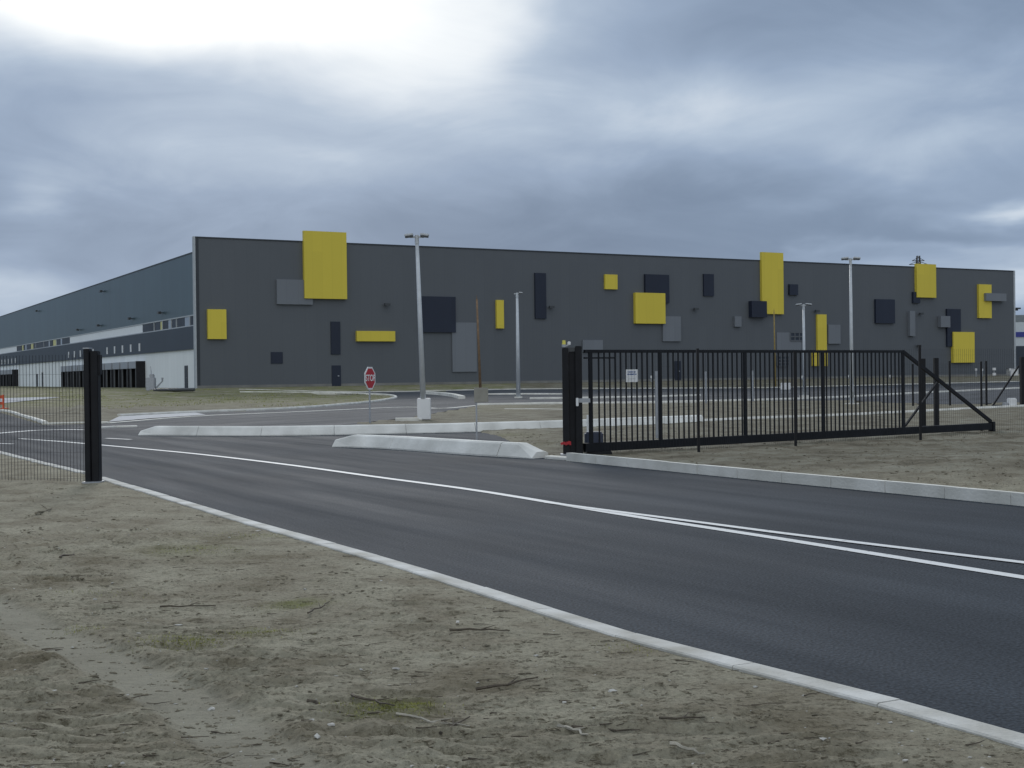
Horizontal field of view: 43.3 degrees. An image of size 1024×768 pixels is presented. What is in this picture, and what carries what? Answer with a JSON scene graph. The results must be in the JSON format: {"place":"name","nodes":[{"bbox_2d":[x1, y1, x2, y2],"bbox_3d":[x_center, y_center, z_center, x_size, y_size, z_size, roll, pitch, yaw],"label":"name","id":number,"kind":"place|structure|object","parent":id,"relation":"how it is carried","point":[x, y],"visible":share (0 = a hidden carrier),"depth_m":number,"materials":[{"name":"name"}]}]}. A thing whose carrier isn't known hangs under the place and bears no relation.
{"place":"outdoors","nodes":[
{"label":"outdoors","id":0,"kind":"place"},
{"bbox_2d":[109,413,204,421],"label":"path","id":1,"kind":"structure","parent":0,"point":[120,418],"depth_m":55.40,"materials":[{"name":"grey concrete"}]},
{"bbox_2d":[60,388,384,408],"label":"bank grass","id":2,"kind":"structure","parent":0,"point":[214,397],"depth_m":89.78,"materials":[{"name":"plant"}]},
{"bbox_2d":[0,374,1023,767],"bbox_3d":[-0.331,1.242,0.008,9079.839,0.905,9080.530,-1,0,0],"label":"ground","id":3,"kind":"structure","parent":0,"point":[140,564],"depth_m":7.48,"materials":[{"name":"soil"}]},
{"bbox_2d":[0,395,8,408],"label":"barrier","id":4,"kind":"object","parent":3,"relation":"on","point":[2,402],"visible":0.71,"depth_m":73.92,"materials":[{"name":"red plastic"}]},
{"bbox_2d":[0,409,47,423],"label":"kerb","id":5,"kind":"structure","parent":3,"relation":"on","point":[38,420],"depth_m":54.17,"materials":[{"name":"concrete"}]},
{"bbox_2d":[0,397,57,402],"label":"wet track","id":6,"kind":"structure","parent":3,"relation":"on","point":[19,399],"depth_m":91.41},
{"bbox_2d":[0,354,83,480],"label":"fence","id":7,"kind":"object","parent":3,"relation":"on","point":[46,426],"visible":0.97,"depth_m":19.89,"materials":[{"name":"black metal"}]},
{"bbox_2d":[0,451,84,473],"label":"kerb","id":8,"kind":"structure","parent":3,"relation":"on","point":[46,463],"depth_m":24.10,"materials":[{"name":"concrete"}]},
{"bbox_2d":[34,504,51,513],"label":"stick","id":9,"kind":"object","parent":3,"relation":"on","point":[46,510],"visible":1,"depth_m":15.13,"materials":[{"name":"wood"}]},
{"bbox_2d":[59,553,74,557],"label":"stick","id":10,"kind":"object","parent":3,"relation":"on","point":[62,555],"visible":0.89,"depth_m":11.25,"materials":[{"name":"brown wood"}]},
{"bbox_2d":[45,421,108,423],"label":"kerb","id":11,"kind":"structure","parent":3,"relation":"on","point":[72,422],"depth_m":47.87,"materials":[{"name":"concrete"}]},
{"bbox_2d":[82,348,104,483],"bbox_3d":[-6.386,0.517,19.642,0.265,2.140,0.280,-1,0,0],"label":"gate post","id":12,"kind":"object","parent":3,"relation":"on","point":[92,364],"visible":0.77,"depth_m":19.59,"materials":[{"name":"metal"}]},
{"bbox_2d":[101,425,136,427],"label":"kerb","id":13,"kind":"structure","parent":3,"relation":"on","point":[118,426],"depth_m":43.51,"materials":[{"name":"concrete"}]},
{"bbox_2d":[146,366,155,390],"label":"cable cabinet","id":14,"kind":"object","parent":3,"relation":"on","point":[150,381],"visible":0.91,"depth_m":107.20,"materials":[{"name":"metal"}]},
{"bbox_2d":[153,388,194,391],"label":"pipe stack","id":15,"kind":"object","parent":3,"relation":"on","point":[177,389],"visible":0.94,"depth_m":104.15,"materials":[{"name":"grey metal"}]},
{"bbox_2d":[160,601,215,606],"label":"stick","id":16,"kind":"object","parent":3,"relation":"on","point":[184,605],"visible":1,"depth_m":8.84,"materials":[{"name":"brown wood"}]},
{"bbox_2d":[117,391,396,415],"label":"kerb","id":17,"kind":"structure","parent":3,"relation":"on","point":[260,409],"depth_m":67.35,"materials":[{"name":"concrete"}]},
{"bbox_2d":[109,405,475,422],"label":"kerb","id":18,"kind":"structure","parent":3,"relation":"on","point":[271,412],"depth_m":58.43,"materials":[{"name":"concrete"}]},
{"bbox_2d":[307,601,329,613],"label":"stick","id":19,"kind":"object","parent":3,"relation":"on","point":[308,612],"visible":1,"depth_m":8.61,"materials":[{"name":"brown wood"}]},
{"bbox_2d":[306,699,342,712],"bbox_3d":[-0.863,1.546,6.165,0.308,0.044,0.054,0,1,40],"label":"stick","id":20,"kind":"object","parent":3,"relation":"on","point":[313,701],"visible":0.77,"depth_m":6.22,"materials":[{"name":"wood"}]},
{"bbox_2d":[53,531,656,720],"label":"grass","id":21,"kind":"structure","parent":3,"relation":"on","point":[399,703],"depth_m":7.55,"materials":[{"name":"green plant"}]},
{"bbox_2d":[364,367,374,422],"bbox_3d":[-4.826,0.444,43.744,0.083,2.046,0.767,-1,0,21],"label":"stop sign","id":22,"kind":"object","parent":3,"relation":"on","point":[369,377],"visible":0.99,"depth_m":43.74,"materials":[{"name":"metal"}]},
{"bbox_2d":[351,693,394,705],"bbox_3d":[-0.651,1.506,6.173,0.342,0.026,0.077,0,1,42],"label":"stick","id":23,"kind":"object","parent":3,"relation":"on","point":[364,698],"visible":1,"depth_m":6.17,"materials":[{"name":"wood"}]},
{"bbox_2d":[395,417,418,420],"bbox_3d":[-3.703,1.252,45.477,0.800,0.120,0.350,-1,0,-9],"label":"kerb stone","id":24,"kind":"object","parent":3,"relation":"on","point":[407,419],"visible":0.79,"depth_m":45.31,"materials":[{"name":"concrete"}]},
{"bbox_2d":[404,233,430,419],"bbox_3d":[-3.361,-2.008,46.185,0.870,6.741,0.532,-1,0,0],"label":"street lamp","id":25,"kind":"object","parent":3,"relation":"on","point":[423,407],"visible":0.93,"depth_m":46.05,"materials":[{"name":"metal"}]},
{"bbox_2d":[138,415,702,435],"bbox_3d":[-2.047,1.286,38.069,17.402,0.356,3.110,-1,0,-13],"label":"concrete separator","id":26,"kind":"object","parent":3,"relation":"on","point":[304,430],"visible":0.59,"depth_m":36.48,"materials":[{"name":"grey concrete"}]},
{"bbox_2d":[396,712,469,726],"bbox_3d":[-0.361,1.524,5.868,0.386,0.027,0.056,-1,0,23],"label":"stick","id":27,"kind":"object","parent":3,"relation":"on","point":[410,715],"visible":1,"depth_m":5.88,"materials":[{"name":"brown wood"}]},
{"bbox_2d":[332,435,547,458],"bbox_3d":[-1.665,1.345,27.512,0.760,0.383,6.886,-1,1,-42],"label":"concrete separator","id":28,"kind":"object","parent":3,"relation":"on","point":[480,447],"visible":0.73,"depth_m":26.86,"materials":[{"name":"grey concrete"}]},
{"bbox_2d":[426,391,464,398],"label":"kerb","id":29,"kind":"structure","parent":3,"relation":"on","point":[457,396],"depth_m":99.69,"materials":[{"name":"concrete"}]},
{"bbox_2d":[439,716,469,734],"bbox_3d":[-0.269,1.528,5.791,0.056,0.026,0.285,-1,0,22],"label":"stick","id":30,"kind":"object","parent":3,"relation":"on","point":[441,732],"visible":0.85,"depth_m":5.82,"materials":[{"name":"wood"}]},
{"bbox_2d":[476,296,481,387],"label":"wooden pole","id":31,"kind":"object","parent":3,"relation":"on","point":[479,364],"visible":0.8,"depth_m":113.05,"materials":[{"name":"wood"}]},
{"bbox_2d":[449,625,509,630],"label":"stick","id":32,"kind":"object","parent":3,"relation":"on","point":[453,629],"visible":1,"depth_m":7.84,"materials":[{"name":"wood"}]},
{"bbox_2d":[0,506,984,766],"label":"twig litter","id":33,"kind":"object","parent":3,"relation":"on","point":[432,696],"visible":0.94,"depth_m":5.99,"materials":[{"name":"brown plant"}]},
{"bbox_2d":[3,527,990,767],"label":"gravel","id":34,"kind":"structure","parent":3,"relation":"on","point":[316,735],"depth_m":6.16,"materials":[{"name":"grey gravel"}]},
{"bbox_2d":[476,677,537,690],"bbox_3d":[-0.028,1.506,6.498,0.339,0.039,0.049,-1,0,-27],"label":"stick","id":35,"kind":"object","parent":3,"relation":"on","point":[495,685],"visible":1,"depth_m":6.47,"materials":[{"name":"wood"}]},
{"bbox_2d":[0,231,1020,387],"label":"warehouse","id":36,"kind":"structure","parent":3,"relation":"on","point":[318,308],"depth_m":138.86,"materials":[{"name":"metal"}]},
{"bbox_2d":[2,370,5,385],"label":"dock door","id":37,"kind":"structure","parent":36,"relation":"in","point":[4,380],"depth_m":227.40,"materials":[{"name":"black rubber"}]},
{"bbox_2d":[6,370,9,385],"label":"dock door","id":38,"kind":"structure","parent":36,"relation":"in","point":[7,371],"depth_m":224.09,"materials":[{"name":"black metal"}]},
{"bbox_2d":[9,369,17,385],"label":"dock door","id":39,"kind":"structure","parent":36,"relation":"in","point":[10,371],"depth_m":218.05,"materials":[{"name":"black rubber"}]},
{"bbox_2d":[36,342,43,347],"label":"window","id":40,"kind":"structure","parent":36,"relation":"in","point":[38,345],"depth_m":197.91,"materials":[{"name":"grey glass"}]},
{"bbox_2d":[61,366,66,386],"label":"dock door","id":41,"kind":"structure","parent":36,"relation":"in","point":[64,371],"depth_m":177.14,"materials":[{"name":"black metal"}]},
{"bbox_2d":[62,337,69,343],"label":"window","id":42,"kind":"structure","parent":36,"relation":"in","point":[65,340],"depth_m":178.38,"materials":[{"name":"grey glass"}]},
{"bbox_2d":[66,366,71,386],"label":"dock door","id":43,"kind":"structure","parent":36,"relation":"in","point":[68,368],"depth_m":173.34,"materials":[{"name":"black metal"}]},
{"bbox_2d":[73,365,77,386],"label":"dock door","id":44,"kind":"structure","parent":36,"relation":"in","point":[75,371],"depth_m":169.51,"materials":[{"name":"black rubber"}]},
{"bbox_2d":[78,365,83,386],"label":"dock door","id":45,"kind":"structure","parent":36,"relation":"in","point":[79,366],"depth_m":166.13,"materials":[{"name":"black metal"}]},
{"bbox_2d":[101,363,104,386],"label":"dock door","id":46,"kind":"structure","parent":36,"relation":"in","point":[103,364],"depth_m":152.89,"materials":[{"name":"black metal"}]},
{"bbox_2d":[105,363,112,387],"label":"dock door","id":47,"kind":"structure","parent":36,"relation":"in","point":[108,366],"depth_m":151.19,"materials":[{"name":"black rubber"}]},
{"bbox_2d":[112,362,120,387],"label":"dock door","id":48,"kind":"structure","parent":36,"relation":"in","point":[116,366],"depth_m":147.50,"materials":[{"name":"black rubber"}]},
{"bbox_2d":[120,362,128,387],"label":"dock door","id":49,"kind":"structure","parent":36,"relation":"in","point":[124,366],"depth_m":143.98,"materials":[{"name":"black rubber"}]},
{"bbox_2d":[129,361,145,387],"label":"dock door","id":50,"kind":"structure","parent":36,"relation":"in","point":[137,378],"depth_m":138.13,"materials":[{"name":"black metal"}]},
{"bbox_2d":[143,323,152,331],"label":"window","id":51,"kind":"structure","parent":36,"relation":"in","point":[146,327],"depth_m":136.79,"materials":[{"name":"grey glass"}]},
{"bbox_2d":[155,322,160,330],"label":"window","id":52,"kind":"structure","parent":36,"relation":"in","point":[157,324],"depth_m":133.16,"materials":[{"name":"grey glass"}]},
{"bbox_2d":[163,320,167,328],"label":"window","id":53,"kind":"structure","parent":36,"relation":"in","point":[165,323],"depth_m":130.27,"materials":[{"name":"grey glass"}]},
{"bbox_2d":[172,319,175,327],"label":"window","id":54,"kind":"structure","parent":36,"relation":"in","point":[174,320],"depth_m":127.16,"materials":[{"name":"grey glass"}]},
{"bbox_2d":[177,317,184,326],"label":"window","id":55,"kind":"structure","parent":36,"relation":"in","point":[181,321],"depth_m":124.99,"materials":[{"name":"grey glass"}]},
{"bbox_2d":[184,365,187,387],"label":"side door","id":56,"kind":"structure","parent":36,"relation":"in","point":[185,367],"depth_m":123.46,"materials":[{"name":"metal"}]},
{"bbox_2d":[185,317,188,325],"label":"window","id":57,"kind":"structure","parent":36,"relation":"in","point":[186,318],"depth_m":123.05,"materials":[{"name":"white glass"}]},
{"bbox_2d":[332,365,340,385],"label":"door","id":58,"kind":"structure","parent":36,"relation":"in","point":[336,369],"depth_m":126.04,"materials":[{"name":"metal"}]},
{"bbox_2d":[674,361,680,379],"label":"door","id":59,"kind":"structure","parent":36,"relation":"in","point":[675,365],"depth_m":145.82,"materials":[{"name":"metal"}]},
{"bbox_2d":[776,355,789,366],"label":"window","id":60,"kind":"structure","parent":36,"relation":"in","point":[780,356],"depth_m":153.34,"materials":[{"name":"black glass"}]},
{"bbox_2d":[790,332,802,340],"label":"window","id":61,"kind":"structure","parent":36,"relation":"in","point":[794,336],"depth_m":154.32,"materials":[{"name":"grey glass"}]},
{"bbox_2d":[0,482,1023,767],"bbox_3d":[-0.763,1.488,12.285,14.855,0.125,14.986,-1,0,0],"label":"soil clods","id":62,"kind":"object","parent":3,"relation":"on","point":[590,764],"visible":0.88,"depth_m":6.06,"materials":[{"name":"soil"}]},
{"bbox_2d":[488,393,561,394],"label":"kerb","id":63,"kind":"structure","parent":3,"relation":"on","point":[525,393],"depth_m":102.87,"materials":[{"name":"concrete"}]},
{"bbox_2d":[545,455,565,459],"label":"kerb","id":64,"kind":"structure","parent":3,"relation":"on","point":[555,457],"depth_m":24.41,"materials":[{"name":"concrete"}]},
{"bbox_2d":[102,477,1023,749],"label":"kerb","id":65,"kind":"structure","parent":3,"relation":"on","point":[928,715],"depth_m":7.23,"materials":[{"name":"concrete"}]},
{"bbox_2d":[557,724,587,734],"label":"stick","id":66,"kind":"object","parent":3,"relation":"on","point":[569,728],"visible":0.99,"depth_m":5.60,"materials":[{"name":"brown wood"}]},
{"bbox_2d":[560,346,589,455],"bbox_3d":[1.216,0.364,24.916,0.580,2.190,0.300,-1,0,0],"label":"gate post","id":67,"kind":"object","parent":3,"relation":"on","point":[573,400],"visible":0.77,"depth_m":24.85,"materials":[{"name":"metal"}]},
{"bbox_2d":[556,441,570,444],"bbox_3d":[0.990,1.138,24.825,0.291,0.089,0.037,-1,0,0],"label":"barrier tape","id":68,"kind":"object","parent":67,"relation":"attached to","point":[565,443],"visible":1,"depth_m":24.82,"materials":[{"name":"red plastic"}]},
{"bbox_2d":[562,340,570,346],"bbox_3d":[1.045,-0.776,24.898,0.174,0.136,0.087,-1,0,0],"label":"warning light","id":69,"kind":"object","parent":67,"relation":"on","point":[564,343],"visible":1,"depth_m":24.87,"materials":[{"name":"plastic"}]},
{"bbox_2d":[587,415,588,431],"bbox_3d":[1.697,1.090,28.860,0.046,0.794,0.046,-1,0,23],"label":"marker stake","id":70,"kind":"object","parent":3,"relation":"on","point":[587,423],"visible":0.35,"depth_m":28.84,"materials":[{"name":"white plastic"}]},
{"bbox_2d":[583,431,602,452],"bbox_3d":[1.613,1.166,25.436,0.500,0.450,0.400,-1,0,0],"label":"gate motor","id":71,"kind":"object","parent":3,"relation":"on","point":[595,437],"visible":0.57,"depth_m":25.30,"materials":[{"name":"metal"}]},
{"bbox_2d":[571,723,639,731],"bbox_3d":[0.410,1.505,5.648,0.318,0.036,0.062,-1,0,17],"label":"stick","id":72,"kind":"object","parent":3,"relation":"on","point":[576,726],"visible":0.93,"depth_m":5.61,"materials":[{"name":"wood"}]},
{"bbox_2d":[530,394,700,398],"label":"kerb","id":73,"kind":"structure","parent":3,"relation":"on","point":[608,397],"depth_m":86.18,"materials":[{"name":"concrete"}]},
{"bbox_2d":[240,381,1019,391],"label":"kerb","id":74,"kind":"structure","parent":3,"relation":"on","point":[582,388],"depth_m":114.52,"materials":[{"name":"concrete"}]},
{"bbox_2d":[655,371,657,437],"bbox_3d":[3.487,0.569,31.103,0.065,1.764,0.065,-1,0,23],"label":"stake","id":75,"kind":"object","parent":3,"relation":"on","point":[656,395],"visible":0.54,"depth_m":31.07,"materials":[{"name":"metal"}]},
{"bbox_2d":[659,712,704,719],"bbox_3d":[0.751,1.475,5.723,0.240,0.035,0.045,-1,0,-24],"label":"stick","id":76,"kind":"object","parent":3,"relation":"on","point":[673,718],"visible":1,"depth_m":5.69,"materials":[{"name":"wood"}]},
{"bbox_2d":[670,741,704,754],"bbox_3d":[0.718,1.487,5.271,0.154,0.040,0.031,-1,0,27],"label":"stick","id":77,"kind":"object","parent":3,"relation":"on","point":[677,744],"visible":1,"depth_m":5.27,"materials":[{"name":"brown wood"}]},
{"bbox_2d":[705,371,706,402],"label":"stake","id":78,"kind":"object","parent":3,"relation":"on","point":[706,387],"visible":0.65,"depth_m":66.66,"materials":[{"name":"metal"}]},
{"bbox_2d":[477,387,1019,404],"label":"kerb","id":79,"kind":"structure","parent":3,"relation":"on","point":[629,402],"depth_m":70.68,"materials":[{"name":"concrete"}]},
{"bbox_2d":[752,370,753,400],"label":"stake","id":80,"kind":"object","parent":3,"relation":"on","point":[752,383],"visible":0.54,"depth_m":69.89,"materials":[{"name":"metal"}]},
{"bbox_2d":[497,429,1023,490],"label":"soil clods","id":81,"kind":"object","parent":3,"relation":"on","point":[853,456],"visible":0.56,"depth_m":23.04,"materials":[{"name":"brown soil"}]},
{"bbox_2d":[773,312,775,386],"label":"wooden pole","id":82,"kind":"object","parent":3,"relation":"on","point":[774,347],"visible":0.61,"depth_m":121.27,"materials":[{"name":"wood"}]},
{"bbox_2d":[583,350,994,454],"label":"sliding gate","id":83,"kind":"structure","parent":3,"relation":"on","point":[599,447],"depth_m":27.52,"materials":[{"name":"metal"}]},
{"bbox_2d":[566,453,1023,505],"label":"kerb","id":84,"kind":"structure","parent":3,"relation":"on","point":[962,493],"depth_m":18.00,"materials":[{"name":"concrete"}]},
{"bbox_2d":[796,303,811,396],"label":"street lamp","id":85,"kind":"object","parent":3,"relation":"on","point":[803,313],"visible":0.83,"depth_m":82.01,"materials":[{"name":"metal"}]},
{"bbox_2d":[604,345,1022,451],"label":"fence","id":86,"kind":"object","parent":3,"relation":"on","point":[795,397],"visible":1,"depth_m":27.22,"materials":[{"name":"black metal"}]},
{"bbox_2d":[841,257,860,403],"bbox_3d":[16.095,-2.489,61.202,0.870,7.072,0.550,-1,0,0],"label":"street lamp","id":87,"kind":"object","parent":3,"relation":"on","point":[850,297],"visible":0.88,"depth_m":61.13,"materials":[{"name":"metal"}]},
{"bbox_2d":[705,405,1023,420],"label":"kerb","id":88,"kind":"structure","parent":3,"relation":"on","point":[785,416],"depth_m":46.25,"materials":[{"name":"concrete"}]},
{"bbox_2d":[909,256,925,264],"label":"electricity pylon","id":89,"kind":"object","parent":3,"relation":"on","point":[917,260],"visible":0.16,"depth_m":419.64,"materials":[{"name":"grey metal"}]},
{"bbox_2d":[921,359,925,425],"bbox_3d":[11.543,0.278,36.221,0.240,1.982,0.240,-1,0,0],"label":"gate post","id":90,"kind":"object","parent":3,"relation":"on","point":[923,376],"visible":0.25,"depth_m":36.16,"materials":[{"name":"metal"}]},
{"bbox_2d":[933,358,938,425],"bbox_3d":[11.877,0.269,36.121,0.240,1.994,0.240,-1,0,0],"label":"gate post","id":91,"kind":"object","parent":3,"relation":"on","point":[936,373],"visible":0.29,"depth_m":36.06,"materials":[{"name":"metal"}]},
{"bbox_2d":[912,361,987,406],"bbox_3d":[19.151,0.053,54.920,3.189,2.099,3.471,-1,0,0],"label":"fence","id":92,"kind":"object","parent":3,"relation":"on","point":[981,396],"visible":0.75,"depth_m":56.48,"materials":[{"name":"black metal"}]},
{"bbox_2d":[1002,398,1016,405],"bbox_3d":[20.608,0.794,53.456,0.530,0.420,0.300,-1,0,0],"label":"cabinet","id":93,"kind":"object","parent":3,"relation":"on","point":[1012,401],"visible":0.62,"depth_m":53.33,"materials":[{"name":"metal"}]},
{"bbox_2d":[1006,368,1018,375],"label":"container","id":94,"kind":"object","parent":3,"relation":"on","point":[1012,370],"visible":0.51,"depth_m":169.26,"materials":[{"name":"metal"}]},
{"bbox_2d":[1016,315,1023,373],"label":"distant hall","id":95,"kind":"structure","parent":3,"relation":"on","point":[1019,334],"depth_m":234.94,"materials":[{"name":"grey metal"}]},
{"bbox_2d":[0,413,1023,733],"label":"road","id":96,"kind":"structure","parent":0,"point":[944,639],"depth_m":12.20,"materials":[{"name":"grey asphalt"}]},
{"bbox_2d":[3,429,82,432],"bbox_3d":[-15.452,1.506,40.706,1.479,0.001,3.851,0,0,34],"label":"road marking","id":97,"kind":"object","parent":96,"relation":"on","point":[57,429],"visible":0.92,"depth_m":41.96,"materials":[{"name":"paint"}]},
{"bbox_2d":[474,388,487,439],"bbox_3d":[-0.671,0.774,28.309,0.310,1.391,0.068,-1,0,0],"label":"sign","id":98,"kind":"object","parent":96,"relation":"on","point":[480,394],"visible":0.93,"depth_m":28.27,"materials":[{"name":"metal"}]},
{"bbox_2d":[21,438,1023,578],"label":"road marking","id":99,"kind":"object","parent":96,"relation":"on","point":[856,550],"visible":0.95,"depth_m":13.31,"materials":[{"name":"paint"}]},
{"bbox_2d":[545,502,1023,562],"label":"road marking","id":100,"kind":"object","parent":96,"relation":"on","point":[943,552],"visible":1,"depth_m":12.54,"materials":[{"name":"paint"}]},
{"bbox_2d":[0,0,1023,315],"label":"sky","id":101,"kind":"structure","parent":0,"point":[878,132],"materials":[{"name":"grey"}]},
{"bbox_2d":[69,382,1019,430],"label":"service road","id":102,"kind":"structure","parent":0,"point":[406,402],"depth_m":71.88,"materials":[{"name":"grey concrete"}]},
{"bbox_2d":[514,292,522,397],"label":"street lamp","id":103,"kind":"object","parent":102,"relation":"on","point":[518,393],"visible":0.94,"depth_m":90.89,"materials":[{"name":"metal"}]},
{"bbox_2d":[780,383,790,393],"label":"info board","id":104,"kind":"object","parent":102,"relation":"on","point":[789,386],"visible":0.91,"depth_m":96.34,"materials":[{"name":"metal"}]},
{"bbox_2d":[992,357,1023,405],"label":"sliding gate","id":105,"kind":"structure","parent":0,"point":[1021,367],"depth_m":54.53,"materials":[{"name":"black metal"}]}
]}

